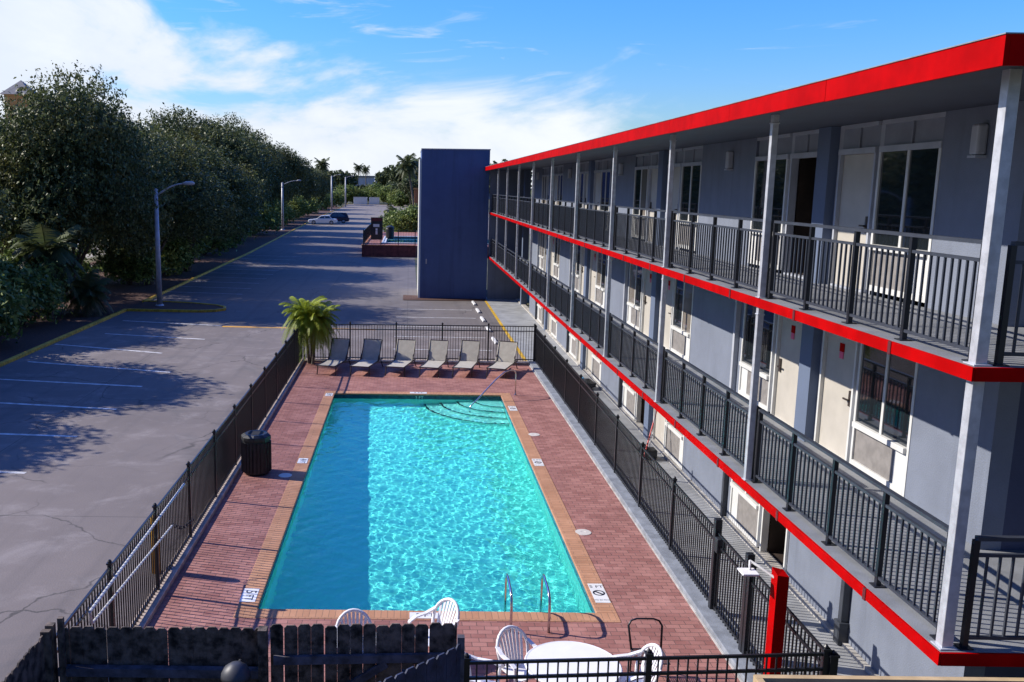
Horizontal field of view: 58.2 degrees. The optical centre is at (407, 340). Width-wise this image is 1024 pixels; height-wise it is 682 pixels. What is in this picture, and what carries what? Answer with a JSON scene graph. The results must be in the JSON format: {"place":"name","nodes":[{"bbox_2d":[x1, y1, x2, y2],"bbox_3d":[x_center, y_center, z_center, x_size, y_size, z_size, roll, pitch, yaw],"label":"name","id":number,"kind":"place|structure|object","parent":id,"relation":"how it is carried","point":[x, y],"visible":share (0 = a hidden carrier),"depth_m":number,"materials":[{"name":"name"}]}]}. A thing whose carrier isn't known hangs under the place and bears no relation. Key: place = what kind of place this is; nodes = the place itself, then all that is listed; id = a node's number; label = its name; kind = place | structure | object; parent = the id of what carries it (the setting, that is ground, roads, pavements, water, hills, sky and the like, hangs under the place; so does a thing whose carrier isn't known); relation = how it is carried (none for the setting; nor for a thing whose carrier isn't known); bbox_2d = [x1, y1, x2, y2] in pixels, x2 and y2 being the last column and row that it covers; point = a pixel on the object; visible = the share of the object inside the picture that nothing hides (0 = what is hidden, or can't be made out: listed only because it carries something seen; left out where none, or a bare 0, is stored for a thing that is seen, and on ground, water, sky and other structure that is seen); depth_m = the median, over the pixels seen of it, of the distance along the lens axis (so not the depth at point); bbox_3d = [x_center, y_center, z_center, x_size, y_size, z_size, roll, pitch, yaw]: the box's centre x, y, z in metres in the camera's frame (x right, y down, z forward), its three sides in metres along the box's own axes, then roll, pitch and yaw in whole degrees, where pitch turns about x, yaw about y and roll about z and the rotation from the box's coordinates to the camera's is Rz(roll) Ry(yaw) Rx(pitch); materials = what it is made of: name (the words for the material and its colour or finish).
{"place":"outdoors","nodes":[
{"label":"outdoors","id":0,"kind":"place"},
{"bbox_2d":[0,80,35,123],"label":"tan building","id":1,"kind":"structure","parent":0,"point":[12,90],"depth_m":107.84,"materials":[{"name":"paint"}]},
{"bbox_2d":[0,206,339,361],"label":"planting bed","id":2,"kind":"object","parent":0,"point":[38,332],"visible":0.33,"depth_m":56.41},
{"bbox_2d":[0,189,19,255],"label":"oak tree","id":3,"kind":"object","parent":2,"relation":"on","point":[2,198],"visible":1,"depth_m":43.24,"materials":[{"name":"green plant"}]},
{"bbox_2d":[0,271,40,343],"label":"shrub","id":4,"kind":"object","parent":2,"relation":"on","point":[9,321],"visible":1,"depth_m":38.11,"materials":[{"name":"green plant"}]},
{"bbox_2d":[0,255,73,325],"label":"shrub","id":5,"kind":"object","parent":2,"relation":"on","point":[33,284],"visible":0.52,"depth_m":43.08,"materials":[{"name":"green plant"}]},
{"bbox_2d":[0,240,88,294],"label":"shrub","id":6,"kind":"object","parent":2,"relation":"on","point":[10,257],"visible":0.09,"depth_m":46.98,"materials":[{"name":"green plant"}]},
{"bbox_2d":[10,218,85,318],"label":"fan palm","id":7,"kind":"object","parent":2,"relation":"on","point":[49,243],"visible":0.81,"depth_m":45.19,"materials":[{"name":"green plant"}]},
{"bbox_2d":[1,245,103,296],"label":"shrub","id":8,"kind":"object","parent":2,"relation":"on","point":[86,266],"visible":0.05,"depth_m":55.70,"materials":[{"name":"green plant"}]},
{"bbox_2d":[60,269,113,317],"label":"fan palm","id":9,"kind":"object","parent":2,"relation":"on","point":[89,299],"visible":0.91,"depth_m":46.93,"materials":[{"name":"green plant"}]},
{"bbox_2d":[0,60,181,302],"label":"oak tree","id":10,"kind":"object","parent":2,"relation":"on","point":[67,161],"visible":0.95,"depth_m":48.59,"materials":[{"name":"green plant"}]},
{"bbox_2d":[93,244,171,284],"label":"shrub","id":11,"kind":"object","parent":2,"relation":"on","point":[136,270],"visible":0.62,"depth_m":60.34,"materials":[{"name":"green plant"}]},
{"bbox_2d":[105,231,201,275],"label":"shrub","id":12,"kind":"object","parent":2,"relation":"on","point":[177,260],"visible":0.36,"depth_m":67.86,"materials":[{"name":"green plant"}]},
{"bbox_2d":[69,121,242,284],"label":"oak tree","id":13,"kind":"object","parent":2,"relation":"on","point":[199,203],"visible":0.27,"depth_m":59.39,"materials":[{"name":"green plant"}]},
{"bbox_2d":[134,102,283,256],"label":"oak tree","id":14,"kind":"object","parent":2,"relation":"on","point":[240,148],"visible":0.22,"depth_m":83.10,"materials":[{"name":"green plant"}]},
{"bbox_2d":[160,136,266,270],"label":"oak tree","id":15,"kind":"object","parent":2,"relation":"on","point":[236,179],"visible":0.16,"depth_m":69.55,"materials":[{"name":"green plant"}]},
{"bbox_2d":[201,220,236,255],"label":"shrub","id":16,"kind":"object","parent":2,"relation":"on","point":[224,247],"visible":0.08,"depth_m":88.42,"materials":[{"name":"green plant"}]},
{"bbox_2d":[252,202,285,234],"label":"shrub","id":17,"kind":"object","parent":2,"relation":"on","point":[269,217],"visible":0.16,"depth_m":124.11,"materials":[{"name":"green plant"}]},
{"bbox_2d":[248,132,299,206],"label":"oak tree","id":18,"kind":"object","parent":2,"relation":"on","point":[287,193],"visible":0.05,"depth_m":148.15,"materials":[{"name":"green plant"}]},
{"bbox_2d":[271,141,313,200],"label":"oak tree","id":19,"kind":"object","parent":2,"relation":"on","point":[293,160],"visible":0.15,"depth_m":167.40,"materials":[{"name":"green plant"}]},
{"bbox_2d":[289,195,310,219],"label":"shrub","id":20,"kind":"object","parent":2,"relation":"on","point":[299,202],"visible":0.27,"depth_m":179.38,"materials":[{"name":"green plant"}]},
{"bbox_2d":[297,158,321,204],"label":"oak tree","id":21,"kind":"object","parent":2,"relation":"on","point":[312,186],"visible":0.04,"depth_m":189.53,"materials":[{"name":"green plant"}]},
{"bbox_2d":[307,168,329,203],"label":"oak tree","id":22,"kind":"object","parent":2,"relation":"on","point":[325,191],"visible":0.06,"depth_m":221.74,"materials":[{"name":"green plant"}]},
{"bbox_2d":[0,204,530,681],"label":"parking lot","id":23,"kind":"structure","parent":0,"point":[76,512],"depth_m":30.16,"materials":[{"name":"asphalt"}]},
{"bbox_2d":[0,309,126,366],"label":"kerb","id":24,"kind":"structure","parent":23,"relation":"on","point":[36,348],"depth_m":39.59,"materials":[{"name":"yellow paint"}]},
{"bbox_2d":[129,301,222,309],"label":"island mulch","id":25,"kind":"object","parent":23,"relation":"on","point":[169,305],"visible":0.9,"depth_m":50.68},
{"bbox_2d":[154,181,194,305],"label":"street lamp","id":26,"kind":"object","parent":25,"relation":"on","point":[158,269],"visible":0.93,"depth_m":50.38,"materials":[{"name":"metal"}]},
{"bbox_2d":[127,300,225,312],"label":"kerb","id":27,"kind":"structure","parent":23,"relation":"on","point":[179,310],"depth_m":49.09,"materials":[{"name":"yellow paint"}]},
{"bbox_2d":[142,204,346,302],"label":"kerb","id":28,"kind":"structure","parent":23,"relation":"on","point":[186,281],"depth_m":73.28,"materials":[{"name":"yellow paint"}]},
{"bbox_2d":[361,236,415,256],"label":"brick wall","id":29,"kind":"structure","parent":23,"relation":"on","point":[388,250],"depth_m":88.79,"materials":[{"name":"brick"}]},
{"bbox_2d":[363,224,415,244],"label":"metal fence","id":30,"kind":"object","parent":29,"relation":"on","point":[367,232],"visible":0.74,"depth_m":88.81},
{"bbox_2d":[380,207,413,231],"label":"shrub","id":31,"kind":"object","parent":23,"relation":"on","point":[387,216],"visible":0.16,"depth_m":118.44,"materials":[{"name":"green plant"}]},
{"bbox_2d":[386,189,411,205],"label":"shrub","id":32,"kind":"object","parent":23,"relation":"on","point":[397,198],"visible":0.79,"depth_m":311.82,"materials":[{"name":"green plant"}]},
{"bbox_2d":[387,203,417,231],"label":"shrub","id":33,"kind":"object","parent":23,"relation":"on","point":[410,218],"visible":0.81,"depth_m":116.93,"materials":[{"name":"green plant"}]},
{"bbox_2d":[395,153,418,204],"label":"fan palm","id":34,"kind":"object","parent":23,"relation":"on","point":[406,163],"visible":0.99,"depth_m":200.28,"materials":[{"name":"green plant"}]},
{"bbox_2d":[397,178,418,204],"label":"tree","id":35,"kind":"object","parent":23,"relation":"on","point":[404,186],"visible":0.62,"depth_m":293.60,"materials":[{"name":"green plant"}]},
{"bbox_2d":[367,232,487,257],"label":"pool deck","id":36,"kind":"structure","parent":23,"relation":"on","point":[400,234],"depth_m":103.99,"materials":[{"name":"brick"}]},
{"bbox_2d":[371,217,382,239],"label":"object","id":37,"kind":"object","parent":36,"relation":"on","point":[376,225],"visible":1,"depth_m":96.36,"materials":[{"name":"brown tile"}]},
{"bbox_2d":[417,148,490,298],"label":"stair tower","id":38,"kind":"structure","parent":23,"relation":"on","point":[453,201],"depth_m":55.49,"materials":[{"name":"blue paint"}]},
{"bbox_2d":[84,199,531,306],"bbox_3d":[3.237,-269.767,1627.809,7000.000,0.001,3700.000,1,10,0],"label":"ground","id":39,"kind":"structure","parent":0,"point":[416,259],"depth_m":84.08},
{"bbox_2d":[2,629,53,681],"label":"wooden fence","id":40,"kind":"object","parent":39,"relation":"on","point":[35,664],"visible":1,"depth_m":10.12,"materials":[{"name":"brown wood"}]},
{"bbox_2d":[45,616,268,681],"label":"wooden fence","id":41,"kind":"object","parent":39,"relation":"on","point":[196,654],"visible":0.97,"depth_m":10.48,"materials":[{"name":"brown wood"}]},
{"bbox_2d":[221,659,250,681],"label":"dome lamp","id":42,"kind":"object","parent":41,"relation":"attached to","point":[239,670],"visible":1,"depth_m":10.02,"materials":[{"name":"grey metal"}]},
{"bbox_2d":[108,358,528,677],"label":"kerb","id":43,"kind":"structure","parent":39,"relation":"on","point":[148,614],"depth_m":18.54,"materials":[{"name":"concrete"}]},
{"bbox_2d":[56,326,302,653],"bbox_3d":[-4.166,2.118,23.166,0.079,1.620,25.529,1,10,0],"label":"metal fence","id":44,"kind":"object","parent":43,"relation":"on","point":[252,407],"visible":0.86,"depth_m":17.41,"materials":[{"name":"metal"}]},
{"bbox_2d":[88,483,193,624],"bbox_3d":[-3.953,3.313,14.256,0.338,0.589,5.017,1,10,0],"label":"pipe barrier","id":45,"kind":"object","parent":44,"relation":"attached to","point":[91,609],"visible":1,"depth_m":13.55,"materials":[{"name":"metal"}]},
{"bbox_2d":[303,321,535,360],"bbox_3d":[0.464,0.051,35.713,9.109,1.600,0.079,1,10,0],"label":"metal fence","id":46,"kind":"object","parent":43,"relation":"on","point":[423,330],"visible":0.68,"depth_m":35.65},
{"bbox_2d":[333,169,360,202],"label":"tree","id":47,"kind":"object","parent":39,"relation":"on","point":[351,179],"visible":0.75,"depth_m":363.02,"materials":[{"name":"green plant"}]},
{"bbox_2d":[334,183,360,203],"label":"shrub","id":48,"kind":"object","parent":39,"relation":"on","point":[350,189],"visible":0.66,"depth_m":345.40,"materials":[{"name":"green plant"}]},
{"bbox_2d":[270,622,456,681],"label":"wooden gate","id":49,"kind":"structure","parent":39,"relation":"on","point":[359,652],"depth_m":10.57,"materials":[{"name":"brown wood"}]},
{"bbox_2d":[383,161,410,183],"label":"tree","id":50,"kind":"object","parent":39,"relation":"on","point":[392,172],"visible":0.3,"depth_m":381.52,"materials":[{"name":"green plant"}]},
{"bbox_2d":[379,634,464,681],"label":"wooden fence","id":51,"kind":"object","parent":39,"relation":"on","point":[448,666],"visible":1,"depth_m":9.97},
{"bbox_2d":[529,365,742,681],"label":"deck edge","id":52,"kind":"object","parent":39,"relation":"on","point":[685,597],"visible":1,"depth_m":17.38,"materials":[{"name":"concrete"}]},
{"bbox_2d":[528,361,763,681],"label":"kerb","id":53,"kind":"structure","parent":39,"relation":"on","point":[719,632],"depth_m":17.20,"materials":[{"name":"concrete"}]},
{"bbox_2d":[534,325,713,599],"bbox_3d":[5.007,1.912,25.268,0.079,1.540,21.279,1,10,0],"label":"metal fence","id":54,"kind":"object","parent":53,"relation":"on","point":[574,390],"visible":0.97,"depth_m":20.34,"materials":[{"name":"metal"}]},
{"bbox_2d":[708,518,754,651],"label":"fence gate","id":55,"kind":"structure","parent":54,"relation":"attached to","point":[720,543],"depth_m":14.22,"materials":[{"name":"black metal"}]},
{"bbox_2d":[741,563,839,674],"bbox_3d":[4.980,4.162,12.033,0.114,1.540,2.664,1,10,0],"label":"metal fence","id":56,"kind":"object","parent":53,"relation":"on","point":[751,589],"visible":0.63,"depth_m":12.69,"materials":[{"name":"metal"}]},
{"bbox_2d":[464,644,831,681],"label":"metal fence","id":57,"kind":"object","parent":39,"relation":"on","point":[649,657],"visible":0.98,"depth_m":10.54,"materials":[{"name":"metal"}]},
{"bbox_2d":[485,32,1023,677],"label":"motel building","id":58,"kind":"structure","parent":39,"relation":"on","point":[793,318],"depth_m":12.80,"materials":[{"name":"paint"}]},
{"bbox_2d":[553,237,560,279],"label":"window","id":59,"kind":"structure","parent":58,"relation":"in","point":[556,263],"depth_m":41.33,"materials":[{"name":"white paint"}]},
{"bbox_2d":[575,244,580,292],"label":"window","id":60,"kind":"structure","parent":58,"relation":"in","point":[578,249],"depth_m":36.19,"materials":[{"name":"white paint"}]},
{"bbox_2d":[592,353,601,384],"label":"window","id":61,"kind":"structure","parent":58,"relation":"in","point":[596,362],"depth_m":32.37,"materials":[{"name":"white paint"}]},
{"bbox_2d":[595,252,606,307],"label":"window","id":62,"kind":"structure","parent":58,"relation":"in","point":[600,285],"depth_m":31.87,"materials":[{"name":"white paint"}]},
{"bbox_2d":[599,172,610,214],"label":"window","id":63,"kind":"structure","parent":58,"relation":"in","point":[605,176],"depth_m":31.34,"materials":[{"name":"glass"}]},
{"bbox_2d":[622,382,636,419],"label":"window","id":64,"kind":"structure","parent":58,"relation":"in","point":[629,403],"depth_m":27.53,"materials":[{"name":"white paint"}]},
{"bbox_2d":[627,263,643,330],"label":"window","id":65,"kind":"structure","parent":58,"relation":"in","point":[636,273],"depth_m":27.03,"materials":[{"name":"white paint"}]},
{"bbox_2d":[631,169,649,237],"bbox_3d":[6.831,-4.007,26.616,0.175,1.980,1.550,1,10,0],"label":"window","id":66,"kind":"structure","parent":58,"relation":"in","point":[641,178],"depth_m":26.54,"materials":[{"name":"white paint"}]},
{"bbox_2d":[643,269,651,335],"bbox_3d":[6.814,-1.135,25.629,0.120,2.005,1.036,1,10,0],"label":"door","id":67,"kind":"structure","parent":58,"relation":"in","point":[647,301],"depth_m":25.85,"materials":[{"name":"paint"}]},
{"bbox_2d":[649,169,657,238],"bbox_3d":[6.845,-3.748,25.184,0.120,2.005,1.036,1,10,0],"label":"door","id":68,"kind":"structure","parent":58,"relation":"in","point":[654,171],"depth_m":25.36,"materials":[{"name":"paint"}]},
{"bbox_2d":[655,412,664,447],"bbox_3d":[6.814,1.806,24.262,0.050,2.005,1.036,1,10,0],"label":"door","id":69,"kind":"structure","parent":58,"relation":"in","point":[660,420],"depth_m":24.46,"materials":[{"name":"paint"}]},
{"bbox_2d":[663,276,672,348],"bbox_3d":[6.810,-0.827,23.815,0.120,2.005,1.036,1,10,0],"label":"door","id":70,"kind":"structure","parent":58,"relation":"in","point":[670,280],"depth_m":23.76,"materials":[{"name":"paint"}]},
{"bbox_2d":[664,420,683,468],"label":"window","id":71,"kind":"structure","parent":58,"relation":"in","point":[674,439],"depth_m":22.94,"materials":[{"name":"white paint"}]},
{"bbox_2d":[672,167,679,243],"bbox_3d":[6.842,-3.439,23.370,0.120,2.005,1.036,1,10,0],"label":"door","id":72,"kind":"structure","parent":58,"relation":"in","point":[676,178],"depth_m":23.21,"materials":[{"name":"paint"}]},
{"bbox_2d":[670,279,693,361],"bbox_3d":[6.790,-0.599,22.378,0.175,1.980,1.550,1,10,0],"label":"window","id":73,"kind":"structure","parent":58,"relation":"in","point":[681,325],"depth_m":22.40,"materials":[{"name":"white paint"}]},
{"bbox_2d":[677,165,701,250],"bbox_3d":[6.822,-3.211,21.933,0.175,1.980,1.550,1,10,0],"label":"window","id":74,"kind":"structure","parent":58,"relation":"in","point":[690,186],"depth_m":21.94,"materials":[{"name":"glass"}]},
{"bbox_2d":[729,479,762,546],"bbox_3d":[6.749,2.846,18.044,0.175,1.980,1.550,1,10,0],"label":"window","id":75,"kind":"structure","parent":58,"relation":"in","point":[745,512],"depth_m":18.06,"materials":[{"name":"white paint"}]},
{"bbox_2d":[738,303,777,411],"bbox_3d":[6.780,0.214,17.596,0.175,1.980,1.550,1,10,0],"label":"window","id":76,"kind":"structure","parent":58,"relation":"in","point":[770,322],"depth_m":17.37,"materials":[{"name":"white paint"}]},
{"bbox_2d":[748,159,790,269],"bbox_3d":[6.812,-2.398,17.152,0.175,1.980,1.550,1,10,0],"label":"window","id":77,"kind":"structure","parent":58,"relation":"in","point":[782,169],"depth_m":16.88,"materials":[{"name":"glass"}]},
{"bbox_2d":[775,316,802,426],"bbox_3d":[6.795,0.474,16.164,0.120,2.005,1.036,1,10,0],"label":"door","id":78,"kind":"structure","parent":58,"relation":"in","point":[791,331],"depth_m":16.25,"materials":[{"name":"paint"}]},
{"bbox_2d":[819,332,855,458],"bbox_3d":[6.791,0.782,14.350,0.120,2.005,1.036,1,10,0],"label":"door","id":79,"kind":"structure","parent":58,"relation":"in","point":[840,356],"depth_m":14.40,"materials":[{"name":"paint"}]},
{"bbox_2d":[835,153,873,288],"bbox_3d":[6.822,-1.830,13.906,0.120,2.005,1.036,1,10,0],"label":"door","id":80,"kind":"structure","parent":58,"relation":"in","point":[857,170],"depth_m":13.92,"materials":[{"name":"paint"}]},
{"bbox_2d":[849,343,918,496],"bbox_3d":[6.771,1.010,12.913,0.175,1.980,1.550,1,10,0],"label":"window","id":81,"kind":"structure","parent":58,"relation":"in","point":[882,421],"depth_m":12.88,"materials":[{"name":"white paint"}]},
{"bbox_2d":[866,148,941,302],"bbox_3d":[6.802,-1.602,12.469,0.175,1.980,1.550,1,10,0],"label":"window","id":82,"kind":"structure","parent":58,"relation":"in","point":[906,190],"depth_m":12.42,"materials":[{"name":"glass"}]},
{"bbox_2d":[148,362,739,681],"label":"pool deck","id":83,"kind":"structure","parent":0,"point":[206,589],"depth_m":17.60,"materials":[{"name":"brick"}]},
{"bbox_2d":[241,430,271,475],"bbox_3d":[-3.612,2.662,21.761,0.719,0.973,0.715,1,10,0],"label":"trash can","id":84,"kind":"object","parent":83,"relation":"on","point":[256,458],"visible":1,"depth_m":21.51,"materials":[{"name":"plastic"}]},
{"bbox_2d":[279,296,340,366],"bbox_3d":[-3.749,-0.357,35.091,2.391,2.673,2.196,1,10,0],"label":"pygmy palm","id":85,"kind":"object","parent":83,"relation":"on","point":[312,321],"visible":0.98,"depth_m":34.57,"materials":[{"name":"green plant"}]},
{"bbox_2d":[316,338,351,375],"bbox_3d":[-2.724,0.566,34.015,0.750,1.081,2.108,3,10,13],"label":"lounge chair","id":86,"kind":"object","parent":83,"relation":"on","point":[339,349],"visible":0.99,"depth_m":34.54,"materials":[{"name":"fabric"}]},
{"bbox_2d":[335,608,371,626],"bbox_3d":[-0.729,4.294,12.692,0.605,0.907,0.663,-1,10,-8],"label":"plastic chair","id":87,"kind":"object","parent":83,"relation":"on","point":[353,611],"visible":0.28,"depth_m":12.89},
{"bbox_2d":[350,338,382,375],"bbox_3d":[-1.504,0.589,33.966,0.750,1.081,2.108,3,10,13],"label":"lounge chair","id":88,"kind":"object","parent":83,"relation":"on","point":[371,350],"visible":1,"depth_m":34.49,"materials":[{"name":"fabric"}]},
{"bbox_2d":[385,339,416,376],"bbox_3d":[-0.224,0.604,33.966,0.750,1.081,2.108,3,10,13],"label":"lounge chair","id":89,"kind":"object","parent":83,"relation":"on","point":[404,354],"visible":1,"depth_m":34.50,"materials":[{"name":"fabric"}]},
{"bbox_2d":[233,391,620,622],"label":"swimming pool","id":90,"kind":"structure","parent":83,"relation":"in","point":[575,548],"depth_m":17.71,"materials":[{"name":"paint"}]},
{"bbox_2d":[260,397,592,612],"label":"water","id":91,"kind":"structure","parent":90,"relation":"in","point":[410,504],"depth_m":19.23,"materials":[{"name":"liquid"}]},
{"bbox_2d":[587,583,610,602],"bbox_3d":[3.269,4.302,15.534,0.281,0.010,0.740,1,10,0],"label":"depth marker","id":92,"kind":"object","parent":90,"relation":"on","point":[598,592],"visible":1,"depth_m":15.51,"materials":[{"name":"white tile"}]},
{"bbox_2d":[408,597,459,645],"bbox_3d":[0.409,4.230,13.147,0.663,0.907,0.605,-7,13,-39],"label":"plastic chair","id":93,"kind":"object","parent":83,"relation":"on","point":[456,610],"visible":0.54,"depth_m":13.27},
{"bbox_2d":[419,339,448,376],"bbox_3d":[1.016,0.626,33.926,0.750,1.081,2.108,3,10,13],"label":"lounge chair","id":94,"kind":"object","parent":83,"relation":"on","point":[437,351],"visible":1,"depth_m":34.46,"materials":[{"name":"fabric"}]},
{"bbox_2d":[452,340,479,377],"bbox_3d":[2.216,0.640,33.926,0.750,1.081,2.108,3,10,13],"label":"lounge chair","id":95,"kind":"object","parent":83,"relation":"on","point":[469,354],"visible":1,"depth_m":34.46,"materials":[{"name":"fabric"}]},
{"bbox_2d":[486,340,517,378],"bbox_3d":[3.547,0.669,33.847,0.750,1.081,2.108,4,10,19],"label":"lounge chair","id":96,"kind":"object","parent":83,"relation":"on","point":[506,354],"visible":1,"depth_m":34.36,"materials":[{"name":"fabric"}]},
{"bbox_2d":[495,625,536,681],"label":"plastic chair","id":97,"kind":"object","parent":83,"relation":"on","point":[512,668],"visible":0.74,"depth_m":12.41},
{"bbox_2d":[504,573,550,632],"bbox_3d":[1.900,4.582,14.590,0.630,1.581,0.901,1,10,0],"label":"pool ladder","id":98,"kind":"object","parent":83,"relation":"on","point":[543,576],"visible":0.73,"depth_m":14.33,"materials":[{"name":"silver metal"}]},
{"bbox_2d":[524,641,622,681],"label":"round table","id":99,"kind":"object","parent":83,"relation":"on","point":[560,649],"visible":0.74,"depth_m":11.90,"materials":[{"name":"white plastic"}]},
{"bbox_2d":[613,643,663,681],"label":"plastic chair","id":100,"kind":"object","parent":83,"relation":"on","point":[654,646],"visible":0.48,"depth_m":12.03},
{"bbox_2d":[627,618,670,681],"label":"metal chair","id":101,"kind":"object","parent":83,"relation":"on","point":[630,642],"visible":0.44,"depth_m":12.98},
{"bbox_2d":[0,0,1023,187],"label":"sky","id":102,"kind":"structure","parent":0,"point":[348,82],"materials":[{"name":"blue"}]},
{"bbox_2d":[485,297,869,675],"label":"walkway","id":103,"kind":"structure","parent":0,"point":[510,312],"depth_m":18.47,"materials":[{"name":"grey concrete"}]},
{"bbox_2d":[516,299,878,675],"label":"walkway kerb","id":104,"kind":"structure","parent":103,"relation":"on","point":[768,560],"depth_m":18.13,"materials":[{"name":"concrete"}]},
{"bbox_2d":[763,567,788,674],"bbox_3d":[4.778,3.938,11.843,0.150,2.040,0.190,1,10,0],"label":"red post","id":105,"kind":"object","parent":103,"relation":"on","point":[779,587],"visible":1,"depth_m":11.71,"materials":[{"name":"metal"}]},
{"bbox_2d":[737,560,773,578],"bbox_3d":[4.531,2.963,11.830,0.413,0.154,0.274,1,10,0],"label":"floodlight","id":106,"kind":"object","parent":105,"relation":"attached to","point":[749,572],"visible":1,"depth_m":11.81,"materials":[{"name":"white paint"}]},
{"bbox_2d":[753,674,1023,681],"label":"shed","id":107,"kind":"structure","parent":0,"point":[797,678],"depth_m":7.91,"materials":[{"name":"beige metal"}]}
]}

